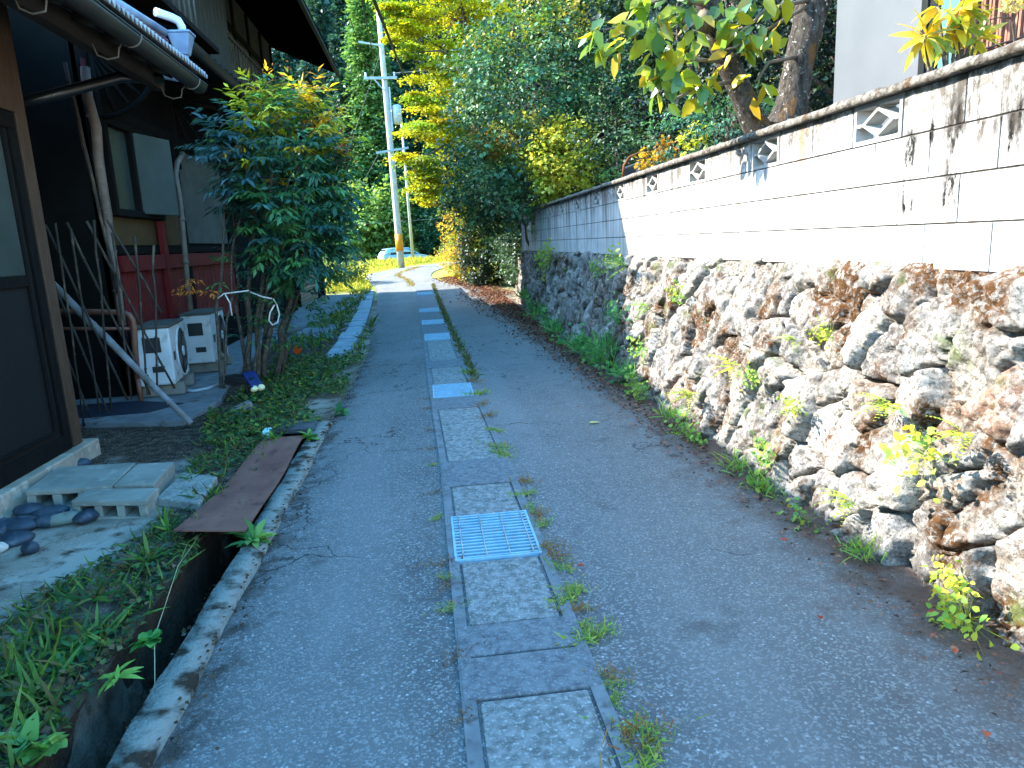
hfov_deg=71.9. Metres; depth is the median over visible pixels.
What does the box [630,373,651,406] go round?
wall plant
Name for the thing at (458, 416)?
drain cover
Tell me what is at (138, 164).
window frame
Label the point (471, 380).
weed tuft
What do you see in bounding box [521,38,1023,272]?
block wall
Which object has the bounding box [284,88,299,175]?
cedar tree
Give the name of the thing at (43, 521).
river stone
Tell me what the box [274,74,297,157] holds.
cedar tree
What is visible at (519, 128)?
pale shrub
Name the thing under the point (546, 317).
wall plant
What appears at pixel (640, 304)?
wall fern
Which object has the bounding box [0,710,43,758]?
weed plant
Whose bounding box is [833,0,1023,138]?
grey panel house
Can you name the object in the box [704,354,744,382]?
wall fern
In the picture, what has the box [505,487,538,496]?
weed tuft
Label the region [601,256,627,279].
wall fern
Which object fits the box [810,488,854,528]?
wall fern
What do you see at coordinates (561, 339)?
wall plant
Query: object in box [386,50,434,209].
cedar tree
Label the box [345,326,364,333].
gutter cover
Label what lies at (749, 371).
wall plant
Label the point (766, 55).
woodland tree
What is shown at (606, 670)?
weed tuft
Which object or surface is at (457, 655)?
weed tuft
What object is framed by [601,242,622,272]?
wall plant
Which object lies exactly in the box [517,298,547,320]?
wall plant
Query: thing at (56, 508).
river stone
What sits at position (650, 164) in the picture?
young shrub
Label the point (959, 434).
wall fern
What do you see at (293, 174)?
broadleaf tree
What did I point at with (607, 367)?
wall plant
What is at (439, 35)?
cedar tree
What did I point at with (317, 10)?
cedar tree
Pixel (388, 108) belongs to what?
utility pole
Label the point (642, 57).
woodland tree
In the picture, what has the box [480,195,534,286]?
bank bush
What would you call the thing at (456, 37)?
cedar tree
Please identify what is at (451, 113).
broadleaf tree
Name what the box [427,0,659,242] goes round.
camellia tree
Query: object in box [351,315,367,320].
gutter cover
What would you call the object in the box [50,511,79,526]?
river stone
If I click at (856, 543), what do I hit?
grass tuft
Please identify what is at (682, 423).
wall plant
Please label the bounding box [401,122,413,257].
thin pole
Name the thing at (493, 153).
feathery shrub
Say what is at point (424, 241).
bush
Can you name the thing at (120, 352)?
wooden pole
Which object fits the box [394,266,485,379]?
seam grass
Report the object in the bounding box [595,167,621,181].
young shrub
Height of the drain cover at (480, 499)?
0.043 m
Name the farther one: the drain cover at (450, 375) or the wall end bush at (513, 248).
the wall end bush at (513, 248)
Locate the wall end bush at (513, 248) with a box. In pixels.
[484,181,563,288]
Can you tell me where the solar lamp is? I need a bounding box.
[224,371,264,396]
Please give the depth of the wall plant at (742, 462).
4.64 m
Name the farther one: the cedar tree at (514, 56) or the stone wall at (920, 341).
the cedar tree at (514, 56)
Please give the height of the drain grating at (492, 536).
0.050 m
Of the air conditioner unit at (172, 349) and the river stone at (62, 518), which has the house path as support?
the air conditioner unit at (172, 349)
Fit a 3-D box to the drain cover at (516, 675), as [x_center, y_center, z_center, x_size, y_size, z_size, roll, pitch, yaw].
[0.060,1.069,2.578,0.493,0.048,0.248,-4,11,-6]
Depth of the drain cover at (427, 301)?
19.55 m
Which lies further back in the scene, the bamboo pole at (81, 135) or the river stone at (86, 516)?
the bamboo pole at (81, 135)
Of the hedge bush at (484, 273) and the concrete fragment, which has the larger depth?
the hedge bush at (484, 273)
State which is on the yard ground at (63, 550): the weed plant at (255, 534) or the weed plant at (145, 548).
the weed plant at (145, 548)
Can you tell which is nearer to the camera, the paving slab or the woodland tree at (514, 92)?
the paving slab
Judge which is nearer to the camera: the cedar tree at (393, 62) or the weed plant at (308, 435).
the weed plant at (308, 435)
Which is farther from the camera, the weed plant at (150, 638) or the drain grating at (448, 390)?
the drain grating at (448, 390)
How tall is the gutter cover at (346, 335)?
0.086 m
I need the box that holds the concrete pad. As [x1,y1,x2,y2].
[287,323,345,344]
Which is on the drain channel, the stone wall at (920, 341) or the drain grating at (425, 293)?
the drain grating at (425, 293)
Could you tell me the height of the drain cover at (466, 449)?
0.043 m
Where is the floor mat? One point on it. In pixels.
(128, 407)
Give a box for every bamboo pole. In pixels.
[63,62,116,293]
[80,66,125,324]
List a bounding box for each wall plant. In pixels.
[510,282,530,302]
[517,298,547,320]
[522,289,534,315]
[534,238,554,268]
[534,249,548,281]
[538,314,565,335]
[539,307,554,334]
[550,328,571,347]
[564,326,590,353]
[568,321,592,354]
[578,339,597,364]
[579,324,624,357]
[585,343,616,366]
[588,256,602,279]
[595,357,623,384]
[596,291,628,331]
[596,355,635,378]
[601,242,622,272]
[622,365,647,396]
[626,335,647,363]
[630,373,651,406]
[648,397,694,421]
[664,278,688,304]
[664,410,695,435]
[678,422,707,450]
[711,442,754,474]
[735,430,776,471]
[738,468,777,496]
[739,361,762,391]
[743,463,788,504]
[773,394,807,420]
[776,496,824,533]
[806,316,836,349]
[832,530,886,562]
[878,408,957,502]
[920,555,986,622]
[926,583,1019,659]
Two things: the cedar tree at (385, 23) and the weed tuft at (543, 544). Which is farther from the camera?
the cedar tree at (385, 23)
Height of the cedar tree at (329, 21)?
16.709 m
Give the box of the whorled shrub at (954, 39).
[888,0,1007,71]
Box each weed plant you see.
[0,637,63,684]
[0,654,64,716]
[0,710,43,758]
[20,732,68,764]
[25,606,85,632]
[51,630,104,672]
[59,575,127,605]
[97,659,143,696]
[114,529,178,570]
[128,628,161,652]
[146,507,184,538]
[176,457,210,480]
[178,486,225,508]
[223,518,275,548]
[268,430,280,439]
[297,427,320,440]
[330,401,348,415]
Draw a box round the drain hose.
[187,383,218,391]
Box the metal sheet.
[173,435,303,531]
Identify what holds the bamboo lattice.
on the house path
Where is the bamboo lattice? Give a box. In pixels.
[45,219,175,426]
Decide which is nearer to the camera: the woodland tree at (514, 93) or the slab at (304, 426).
the slab at (304, 426)
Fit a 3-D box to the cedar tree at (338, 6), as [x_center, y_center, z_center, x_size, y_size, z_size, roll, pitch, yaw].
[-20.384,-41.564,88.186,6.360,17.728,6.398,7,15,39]
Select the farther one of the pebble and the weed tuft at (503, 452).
the weed tuft at (503, 452)
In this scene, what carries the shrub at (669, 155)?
on the ground at (321, 404)
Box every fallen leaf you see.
[951,645,958,653]
[982,730,991,736]
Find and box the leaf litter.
[107,276,1018,762]
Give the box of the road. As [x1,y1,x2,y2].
[152,259,1023,767]
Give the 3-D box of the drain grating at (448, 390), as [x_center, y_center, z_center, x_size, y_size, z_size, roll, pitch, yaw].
[-0.639,0.084,7.610,0.424,0.048,0.670,-4,11,-6]
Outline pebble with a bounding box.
[0,542,8,552]
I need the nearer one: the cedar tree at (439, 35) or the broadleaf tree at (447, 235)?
the broadleaf tree at (447, 235)
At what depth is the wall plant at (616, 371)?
7.22 m
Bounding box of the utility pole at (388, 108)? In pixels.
[358,11,408,267]
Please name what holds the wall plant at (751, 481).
on the road
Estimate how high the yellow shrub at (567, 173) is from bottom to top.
2.010 m
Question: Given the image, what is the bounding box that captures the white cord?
[217,290,279,325]
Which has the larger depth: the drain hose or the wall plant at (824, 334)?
the drain hose
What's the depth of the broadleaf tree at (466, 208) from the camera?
66.38 m
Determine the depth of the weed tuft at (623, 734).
2.20 m
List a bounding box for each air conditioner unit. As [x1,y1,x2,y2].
[137,318,194,396]
[179,307,231,372]
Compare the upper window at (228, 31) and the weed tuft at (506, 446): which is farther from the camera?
the upper window at (228, 31)
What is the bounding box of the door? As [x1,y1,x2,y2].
[0,109,72,488]
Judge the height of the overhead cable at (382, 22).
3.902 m
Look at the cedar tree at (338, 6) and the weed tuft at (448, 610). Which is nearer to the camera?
the weed tuft at (448, 610)
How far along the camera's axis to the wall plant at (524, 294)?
15.58 m
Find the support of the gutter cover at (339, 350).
on the ground at (321, 404)
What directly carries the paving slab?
on the yard ground at (63, 550)
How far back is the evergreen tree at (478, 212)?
17.11 m
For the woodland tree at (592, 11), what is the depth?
13.82 m
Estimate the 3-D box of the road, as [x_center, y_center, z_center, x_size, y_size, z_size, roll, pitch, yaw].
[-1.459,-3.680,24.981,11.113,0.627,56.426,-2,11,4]
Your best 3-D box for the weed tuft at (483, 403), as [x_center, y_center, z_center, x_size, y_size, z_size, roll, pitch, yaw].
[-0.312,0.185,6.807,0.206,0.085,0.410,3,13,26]
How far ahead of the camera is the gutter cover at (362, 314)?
16.48 m
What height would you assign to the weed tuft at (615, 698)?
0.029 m
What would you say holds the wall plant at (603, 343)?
attached to the stone wall at (920, 341)
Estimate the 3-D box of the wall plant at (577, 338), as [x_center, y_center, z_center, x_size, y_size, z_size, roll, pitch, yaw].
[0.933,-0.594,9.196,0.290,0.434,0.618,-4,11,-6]
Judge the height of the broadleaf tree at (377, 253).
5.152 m
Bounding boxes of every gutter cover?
[325,347,352,359]
[332,338,357,348]
[337,331,361,341]
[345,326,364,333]
[348,320,366,326]
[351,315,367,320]
[355,312,368,317]
[356,308,369,313]
[358,305,370,310]
[360,300,372,303]
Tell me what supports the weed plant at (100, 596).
on the yard ground at (63, 550)
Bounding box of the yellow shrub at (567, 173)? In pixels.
[517,109,618,207]
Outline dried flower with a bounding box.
[988,0,1023,41]
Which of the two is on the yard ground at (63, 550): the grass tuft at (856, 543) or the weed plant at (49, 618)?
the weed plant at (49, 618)
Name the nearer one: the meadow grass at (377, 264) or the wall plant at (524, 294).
the wall plant at (524, 294)
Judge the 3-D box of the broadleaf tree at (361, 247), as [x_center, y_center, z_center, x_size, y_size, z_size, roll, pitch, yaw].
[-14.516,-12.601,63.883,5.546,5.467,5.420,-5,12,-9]
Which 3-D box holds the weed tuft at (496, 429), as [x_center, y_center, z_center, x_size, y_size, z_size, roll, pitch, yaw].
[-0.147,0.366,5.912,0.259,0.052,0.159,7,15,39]
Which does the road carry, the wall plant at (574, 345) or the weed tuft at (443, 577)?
the weed tuft at (443, 577)
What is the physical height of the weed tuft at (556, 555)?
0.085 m
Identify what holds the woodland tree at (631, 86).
on the ground at (321, 404)
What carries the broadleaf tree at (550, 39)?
on the ground at (321, 404)
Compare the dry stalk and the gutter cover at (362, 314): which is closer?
the dry stalk
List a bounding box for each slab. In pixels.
[157,473,217,510]
[277,420,316,433]
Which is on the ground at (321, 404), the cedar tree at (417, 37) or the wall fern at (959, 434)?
the cedar tree at (417, 37)
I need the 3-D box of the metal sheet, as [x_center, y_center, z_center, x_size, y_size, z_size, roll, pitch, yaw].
[-1.760,0.615,4.840,0.368,0.100,2.120,-4,11,-6]
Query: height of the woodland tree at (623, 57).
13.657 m
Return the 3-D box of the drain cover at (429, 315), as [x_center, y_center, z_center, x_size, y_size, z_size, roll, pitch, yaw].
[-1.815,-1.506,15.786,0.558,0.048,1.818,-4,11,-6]
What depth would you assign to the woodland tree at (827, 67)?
12.22 m
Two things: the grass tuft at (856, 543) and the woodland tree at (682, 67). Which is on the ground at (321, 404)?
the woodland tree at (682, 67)
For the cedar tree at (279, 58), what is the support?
on the ground at (321, 404)
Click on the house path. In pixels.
(195, 404)
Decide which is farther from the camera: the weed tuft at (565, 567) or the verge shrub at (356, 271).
the verge shrub at (356, 271)
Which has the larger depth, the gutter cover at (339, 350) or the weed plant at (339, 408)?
the gutter cover at (339, 350)
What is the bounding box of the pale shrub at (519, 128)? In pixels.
[499,96,581,175]
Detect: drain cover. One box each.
[416,284,433,291]
[417,295,438,308]
[419,311,443,319]
[421,323,449,333]
[426,359,464,369]
[427,339,456,360]
[431,367,466,384]
[431,395,482,410]
[439,407,483,424]
[440,456,517,488]
[441,422,490,441]
[445,437,498,460]
[452,483,519,515]
[456,615,584,657]
[459,646,601,702]
[462,556,559,625]
[480,690,616,767]
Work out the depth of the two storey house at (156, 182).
8.58 m
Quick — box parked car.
[377,248,427,259]
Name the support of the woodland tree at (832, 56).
on the ground at (321, 404)
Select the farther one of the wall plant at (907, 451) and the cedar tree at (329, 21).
the cedar tree at (329, 21)
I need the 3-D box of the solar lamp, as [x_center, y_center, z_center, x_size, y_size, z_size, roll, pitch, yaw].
[-2.885,0.031,7.656,0.437,0.332,0.202,0,12,11]
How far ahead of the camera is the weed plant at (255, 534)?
3.85 m
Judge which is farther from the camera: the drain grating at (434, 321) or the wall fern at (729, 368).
the drain grating at (434, 321)
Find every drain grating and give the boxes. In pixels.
[417,291,432,295]
[420,307,438,311]
[422,319,443,324]
[425,332,449,340]
[432,382,473,397]
[451,510,541,564]
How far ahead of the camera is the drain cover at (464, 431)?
5.92 m
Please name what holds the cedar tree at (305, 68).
on the ground at (321, 404)
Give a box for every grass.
[0,275,379,767]
[325,255,470,285]
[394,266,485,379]
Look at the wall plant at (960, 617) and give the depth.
2.69 m
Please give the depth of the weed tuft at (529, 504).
4.17 m
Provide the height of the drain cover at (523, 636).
0.048 m
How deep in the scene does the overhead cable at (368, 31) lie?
15.43 m
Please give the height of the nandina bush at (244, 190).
3.696 m
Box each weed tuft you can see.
[402,553,463,569]
[423,600,472,614]
[427,570,458,579]
[427,573,465,599]
[430,513,442,520]
[430,695,489,738]
[433,635,498,678]
[456,367,482,374]
[460,375,486,383]
[462,388,490,395]
[473,398,489,407]
[473,439,516,449]
[475,409,498,418]
[481,426,505,431]
[487,445,519,458]
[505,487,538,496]
[508,472,540,484]
[516,506,549,519]
[523,494,542,512]
[525,514,555,530]
[532,536,580,551]
[534,534,577,566]
[541,558,584,575]
[543,576,590,608]
[546,581,596,595]
[551,597,600,614]
[552,613,625,649]
[575,607,601,635]
[575,672,630,688]
[578,706,675,737]
[581,662,655,688]
[600,700,709,767]
[605,681,626,709]
[620,715,674,767]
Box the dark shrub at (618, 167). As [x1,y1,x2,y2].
[550,68,676,186]
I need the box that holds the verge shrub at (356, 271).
[323,243,372,282]
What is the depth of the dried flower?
3.95 m
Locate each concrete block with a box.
[25,463,135,506]
[71,488,158,518]
[114,462,175,494]
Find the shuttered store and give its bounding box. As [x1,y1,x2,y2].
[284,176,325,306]
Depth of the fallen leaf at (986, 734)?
2.14 m
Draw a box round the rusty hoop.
[622,151,655,176]
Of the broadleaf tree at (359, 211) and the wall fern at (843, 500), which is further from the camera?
the broadleaf tree at (359, 211)
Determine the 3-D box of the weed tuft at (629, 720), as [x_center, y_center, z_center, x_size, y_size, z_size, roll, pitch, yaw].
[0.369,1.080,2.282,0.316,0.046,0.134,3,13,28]
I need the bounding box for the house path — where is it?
[76,331,288,427]
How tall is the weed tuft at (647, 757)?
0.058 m
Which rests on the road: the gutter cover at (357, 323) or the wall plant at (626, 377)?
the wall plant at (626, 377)
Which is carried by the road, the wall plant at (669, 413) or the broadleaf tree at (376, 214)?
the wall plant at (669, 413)
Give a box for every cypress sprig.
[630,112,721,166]
[674,83,776,147]
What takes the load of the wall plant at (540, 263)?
attached to the stone wall at (920, 341)
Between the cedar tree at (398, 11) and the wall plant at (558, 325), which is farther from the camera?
the cedar tree at (398, 11)
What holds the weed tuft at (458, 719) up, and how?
on the road
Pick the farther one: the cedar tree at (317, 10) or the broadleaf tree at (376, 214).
the cedar tree at (317, 10)
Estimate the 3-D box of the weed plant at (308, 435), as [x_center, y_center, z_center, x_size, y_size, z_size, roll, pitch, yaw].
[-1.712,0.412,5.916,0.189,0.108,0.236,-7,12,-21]
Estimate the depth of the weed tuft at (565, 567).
3.38 m
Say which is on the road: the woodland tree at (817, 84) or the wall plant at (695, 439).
the wall plant at (695, 439)
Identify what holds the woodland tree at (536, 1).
on the ground at (321, 404)
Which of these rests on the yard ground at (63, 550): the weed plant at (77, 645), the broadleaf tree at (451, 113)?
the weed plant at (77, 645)
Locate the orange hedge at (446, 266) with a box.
[433,235,473,277]
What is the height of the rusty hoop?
0.294 m
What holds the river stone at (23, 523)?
on the yard ground at (63, 550)
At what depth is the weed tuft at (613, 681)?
2.49 m
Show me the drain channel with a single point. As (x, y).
(473, 742)
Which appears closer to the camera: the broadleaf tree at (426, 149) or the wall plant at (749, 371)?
the wall plant at (749, 371)
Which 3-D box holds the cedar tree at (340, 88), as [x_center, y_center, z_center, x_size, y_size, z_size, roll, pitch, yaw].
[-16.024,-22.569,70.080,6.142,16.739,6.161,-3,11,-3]
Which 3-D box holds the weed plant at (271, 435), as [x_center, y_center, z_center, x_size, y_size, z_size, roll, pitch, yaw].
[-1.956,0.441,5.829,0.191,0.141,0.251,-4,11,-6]
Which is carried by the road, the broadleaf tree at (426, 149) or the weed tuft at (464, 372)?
the weed tuft at (464, 372)
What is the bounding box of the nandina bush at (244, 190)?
[171,61,372,388]
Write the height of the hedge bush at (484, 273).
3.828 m
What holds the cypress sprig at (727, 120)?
on the ground at (321, 404)
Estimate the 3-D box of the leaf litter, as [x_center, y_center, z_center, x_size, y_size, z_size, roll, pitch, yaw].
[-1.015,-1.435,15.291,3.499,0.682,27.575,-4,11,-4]
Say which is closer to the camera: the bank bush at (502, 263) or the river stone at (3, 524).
the river stone at (3, 524)
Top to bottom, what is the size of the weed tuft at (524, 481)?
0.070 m
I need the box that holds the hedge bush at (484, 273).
[448,198,517,285]
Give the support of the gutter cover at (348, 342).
on the ground at (321, 404)
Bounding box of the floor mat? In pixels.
[77,401,182,418]
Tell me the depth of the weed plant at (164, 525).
4.01 m
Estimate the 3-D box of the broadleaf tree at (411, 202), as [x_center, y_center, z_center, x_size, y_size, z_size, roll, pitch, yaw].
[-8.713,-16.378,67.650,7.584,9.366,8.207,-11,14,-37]
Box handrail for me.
[60,309,143,400]
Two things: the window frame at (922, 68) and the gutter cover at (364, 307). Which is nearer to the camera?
the window frame at (922, 68)
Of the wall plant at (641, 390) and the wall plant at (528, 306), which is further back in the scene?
the wall plant at (528, 306)
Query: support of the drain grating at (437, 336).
on the drain channel
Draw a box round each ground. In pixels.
[0,330,345,766]
[283,0,829,420]
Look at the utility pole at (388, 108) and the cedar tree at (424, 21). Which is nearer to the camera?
the utility pole at (388, 108)
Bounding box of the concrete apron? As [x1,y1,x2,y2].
[261,294,359,331]
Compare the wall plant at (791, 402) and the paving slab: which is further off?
the paving slab
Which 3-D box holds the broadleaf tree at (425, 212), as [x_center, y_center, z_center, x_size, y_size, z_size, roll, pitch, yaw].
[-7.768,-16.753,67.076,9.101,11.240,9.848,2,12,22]
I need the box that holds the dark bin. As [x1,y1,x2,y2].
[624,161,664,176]
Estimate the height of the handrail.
1.063 m
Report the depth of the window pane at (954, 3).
5.73 m
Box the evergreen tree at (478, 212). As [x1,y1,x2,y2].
[427,122,534,255]
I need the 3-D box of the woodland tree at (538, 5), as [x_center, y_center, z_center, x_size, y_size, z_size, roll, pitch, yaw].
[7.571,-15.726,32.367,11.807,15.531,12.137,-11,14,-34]
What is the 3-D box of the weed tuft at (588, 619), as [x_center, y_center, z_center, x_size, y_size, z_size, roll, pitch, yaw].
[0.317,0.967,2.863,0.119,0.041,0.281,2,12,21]
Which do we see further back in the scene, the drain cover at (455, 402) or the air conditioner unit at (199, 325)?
the air conditioner unit at (199, 325)
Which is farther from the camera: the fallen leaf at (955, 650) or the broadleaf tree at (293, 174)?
the broadleaf tree at (293, 174)
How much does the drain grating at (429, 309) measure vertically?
0.048 m
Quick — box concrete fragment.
[232,400,253,413]
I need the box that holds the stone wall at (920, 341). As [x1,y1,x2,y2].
[514,250,1023,652]
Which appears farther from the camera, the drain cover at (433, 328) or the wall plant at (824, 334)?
the drain cover at (433, 328)
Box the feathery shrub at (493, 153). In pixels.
[455,114,536,245]
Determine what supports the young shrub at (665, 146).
on the block wall at (937, 179)
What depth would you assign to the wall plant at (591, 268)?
8.91 m
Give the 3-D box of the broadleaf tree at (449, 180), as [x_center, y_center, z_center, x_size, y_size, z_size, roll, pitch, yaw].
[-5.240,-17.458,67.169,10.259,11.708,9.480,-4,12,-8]
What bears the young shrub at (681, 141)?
on the block wall at (937, 179)
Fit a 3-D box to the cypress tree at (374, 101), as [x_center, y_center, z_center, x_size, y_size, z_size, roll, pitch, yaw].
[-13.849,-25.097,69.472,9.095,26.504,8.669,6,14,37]
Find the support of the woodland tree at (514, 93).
on the ground at (321, 404)
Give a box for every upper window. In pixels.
[228,31,238,80]
[237,41,251,89]
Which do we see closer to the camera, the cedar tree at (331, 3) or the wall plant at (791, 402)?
the wall plant at (791, 402)
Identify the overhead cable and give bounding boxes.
[338,55,379,181]
[350,18,371,72]
[361,0,377,72]
[372,0,407,84]
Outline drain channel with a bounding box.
[416,291,638,767]
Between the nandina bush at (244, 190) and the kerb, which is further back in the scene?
the nandina bush at (244, 190)
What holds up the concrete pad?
on the yard ground at (63, 550)
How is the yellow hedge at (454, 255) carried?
on the ground at (321, 404)
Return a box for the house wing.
[0,0,207,518]
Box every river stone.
[0,518,8,535]
[0,531,35,547]
[4,515,37,531]
[12,503,45,516]
[20,541,39,554]
[29,504,69,516]
[34,512,58,528]
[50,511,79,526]
[72,508,99,523]
[77,458,91,465]
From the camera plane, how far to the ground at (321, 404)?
9.74 m
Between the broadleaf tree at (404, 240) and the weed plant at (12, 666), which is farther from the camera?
the broadleaf tree at (404, 240)
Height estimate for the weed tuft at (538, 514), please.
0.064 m
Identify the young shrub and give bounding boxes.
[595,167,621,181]
[633,147,656,169]
[652,135,683,161]
[676,120,713,156]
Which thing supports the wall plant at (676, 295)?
attached to the stone wall at (920, 341)
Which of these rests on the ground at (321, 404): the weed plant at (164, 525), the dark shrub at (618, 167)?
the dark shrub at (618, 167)
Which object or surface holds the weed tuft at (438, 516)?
on the road
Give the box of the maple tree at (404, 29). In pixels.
[360,0,523,277]
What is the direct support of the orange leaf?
on the grass at (47, 639)
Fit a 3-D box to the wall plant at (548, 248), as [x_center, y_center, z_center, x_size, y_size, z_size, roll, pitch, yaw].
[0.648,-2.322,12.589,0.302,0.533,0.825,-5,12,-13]
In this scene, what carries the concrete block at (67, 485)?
on the yard ground at (63, 550)
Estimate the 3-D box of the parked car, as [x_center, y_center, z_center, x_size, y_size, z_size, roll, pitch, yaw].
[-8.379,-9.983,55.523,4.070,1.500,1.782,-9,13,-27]
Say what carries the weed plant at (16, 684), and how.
on the yard ground at (63, 550)
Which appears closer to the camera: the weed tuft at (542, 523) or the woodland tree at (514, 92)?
the weed tuft at (542, 523)
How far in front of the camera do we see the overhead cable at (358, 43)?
18.45 m
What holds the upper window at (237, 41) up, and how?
in the two storey house at (156, 182)
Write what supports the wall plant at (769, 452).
attached to the stone wall at (920, 341)
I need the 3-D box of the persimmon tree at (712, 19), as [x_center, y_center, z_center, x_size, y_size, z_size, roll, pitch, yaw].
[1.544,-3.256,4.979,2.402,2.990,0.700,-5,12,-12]
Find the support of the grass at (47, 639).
on the yard ground at (63, 550)
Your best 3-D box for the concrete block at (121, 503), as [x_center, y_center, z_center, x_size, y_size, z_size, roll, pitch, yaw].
[-2.489,0.763,4.455,0.543,0.143,0.225,-2,11,6]
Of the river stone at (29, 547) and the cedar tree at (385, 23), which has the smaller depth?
the river stone at (29, 547)
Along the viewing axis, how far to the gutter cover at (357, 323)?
14.46 m
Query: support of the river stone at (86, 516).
on the yard ground at (63, 550)
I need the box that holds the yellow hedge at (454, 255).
[434,206,483,281]
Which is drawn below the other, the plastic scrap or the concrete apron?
the plastic scrap
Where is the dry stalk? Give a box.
[154,533,200,683]
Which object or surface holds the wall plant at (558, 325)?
attached to the stone wall at (920, 341)
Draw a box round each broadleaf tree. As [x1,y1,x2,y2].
[286,149,310,177]
[319,183,391,257]
[324,211,355,256]
[333,173,421,260]
[345,84,428,191]
[345,217,374,259]
[356,217,386,258]
[365,186,438,252]
[372,166,445,253]
[374,215,421,252]
[384,149,460,256]
[387,84,477,175]
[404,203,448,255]
[411,145,480,251]
[430,74,507,160]
[434,215,465,253]
[443,162,493,253]
[528,0,612,145]
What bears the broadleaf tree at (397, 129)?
on the ground at (321, 404)
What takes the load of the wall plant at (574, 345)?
attached to the stone wall at (920, 341)
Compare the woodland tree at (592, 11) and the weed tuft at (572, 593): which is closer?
the weed tuft at (572, 593)
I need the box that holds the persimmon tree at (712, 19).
[578,0,831,133]
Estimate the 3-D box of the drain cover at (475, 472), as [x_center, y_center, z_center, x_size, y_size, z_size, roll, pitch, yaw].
[-0.239,0.620,4.875,0.495,0.048,0.548,-4,11,-6]
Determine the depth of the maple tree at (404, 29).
24.21 m
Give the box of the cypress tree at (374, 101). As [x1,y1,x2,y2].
[336,0,410,209]
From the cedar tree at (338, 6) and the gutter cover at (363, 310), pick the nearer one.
the gutter cover at (363, 310)
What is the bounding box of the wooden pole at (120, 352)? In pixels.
[55,282,193,425]
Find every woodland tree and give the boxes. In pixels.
[441,0,592,245]
[454,0,636,283]
[487,0,687,190]
[491,0,835,187]
[501,0,726,189]
[511,0,832,185]
[535,0,724,81]
[564,0,716,158]
[586,1,825,162]
[607,0,836,160]
[694,0,836,129]
[706,0,836,112]
[708,0,835,113]
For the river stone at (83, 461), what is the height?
0.093 m
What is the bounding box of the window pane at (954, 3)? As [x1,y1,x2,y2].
[937,0,959,68]
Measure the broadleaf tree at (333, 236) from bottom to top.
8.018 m
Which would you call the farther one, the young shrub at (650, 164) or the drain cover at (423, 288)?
the drain cover at (423, 288)
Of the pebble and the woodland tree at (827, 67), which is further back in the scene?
the woodland tree at (827, 67)
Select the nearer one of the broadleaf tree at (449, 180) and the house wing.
the house wing
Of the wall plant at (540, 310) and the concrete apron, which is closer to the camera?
the wall plant at (540, 310)
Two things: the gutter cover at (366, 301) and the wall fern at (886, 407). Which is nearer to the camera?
the wall fern at (886, 407)
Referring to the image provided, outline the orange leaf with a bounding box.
[293,345,302,353]
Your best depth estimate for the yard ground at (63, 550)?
4.10 m
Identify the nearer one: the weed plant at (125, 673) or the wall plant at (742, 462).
the weed plant at (125, 673)
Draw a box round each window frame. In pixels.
[103,119,178,219]
[917,0,940,74]
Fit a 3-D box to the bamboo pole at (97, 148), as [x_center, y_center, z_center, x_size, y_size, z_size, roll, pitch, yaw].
[-4.002,-1.805,6.946,0.125,2.460,0.127,-4,11,-6]
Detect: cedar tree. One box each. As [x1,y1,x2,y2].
[271,48,301,131]
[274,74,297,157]
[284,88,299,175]
[292,60,347,185]
[305,0,337,109]
[312,0,334,86]
[324,34,354,130]
[329,0,347,33]
[329,0,349,69]
[330,67,373,191]
[378,0,427,60]
[381,0,396,81]
[385,33,406,86]
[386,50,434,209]
[404,0,427,73]
[416,0,434,54]
[422,10,458,115]
[430,2,470,65]
[475,7,503,75]
[500,24,525,104]
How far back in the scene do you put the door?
4.99 m
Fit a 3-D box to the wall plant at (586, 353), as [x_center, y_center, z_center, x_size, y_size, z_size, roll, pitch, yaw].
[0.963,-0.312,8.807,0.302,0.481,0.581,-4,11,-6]
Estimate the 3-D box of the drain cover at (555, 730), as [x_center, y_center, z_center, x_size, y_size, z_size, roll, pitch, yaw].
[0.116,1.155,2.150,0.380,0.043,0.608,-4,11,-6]
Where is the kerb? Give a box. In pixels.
[106,421,332,767]
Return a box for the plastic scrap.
[262,428,271,437]
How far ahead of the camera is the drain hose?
8.05 m
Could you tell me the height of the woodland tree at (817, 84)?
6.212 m
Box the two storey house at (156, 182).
[7,0,339,399]
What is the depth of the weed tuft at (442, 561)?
3.48 m
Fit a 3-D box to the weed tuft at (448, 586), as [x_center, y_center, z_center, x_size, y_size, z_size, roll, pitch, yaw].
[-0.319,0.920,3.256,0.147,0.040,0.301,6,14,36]
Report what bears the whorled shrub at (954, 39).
on the ground at (321, 404)
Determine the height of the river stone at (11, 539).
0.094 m
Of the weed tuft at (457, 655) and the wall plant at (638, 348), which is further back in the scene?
the wall plant at (638, 348)
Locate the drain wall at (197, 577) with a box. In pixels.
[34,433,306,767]
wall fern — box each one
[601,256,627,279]
[627,301,648,327]
[660,388,699,410]
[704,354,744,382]
[772,334,800,345]
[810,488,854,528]
[850,392,903,420]
[919,415,972,464]
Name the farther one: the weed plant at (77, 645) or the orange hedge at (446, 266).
the orange hedge at (446, 266)

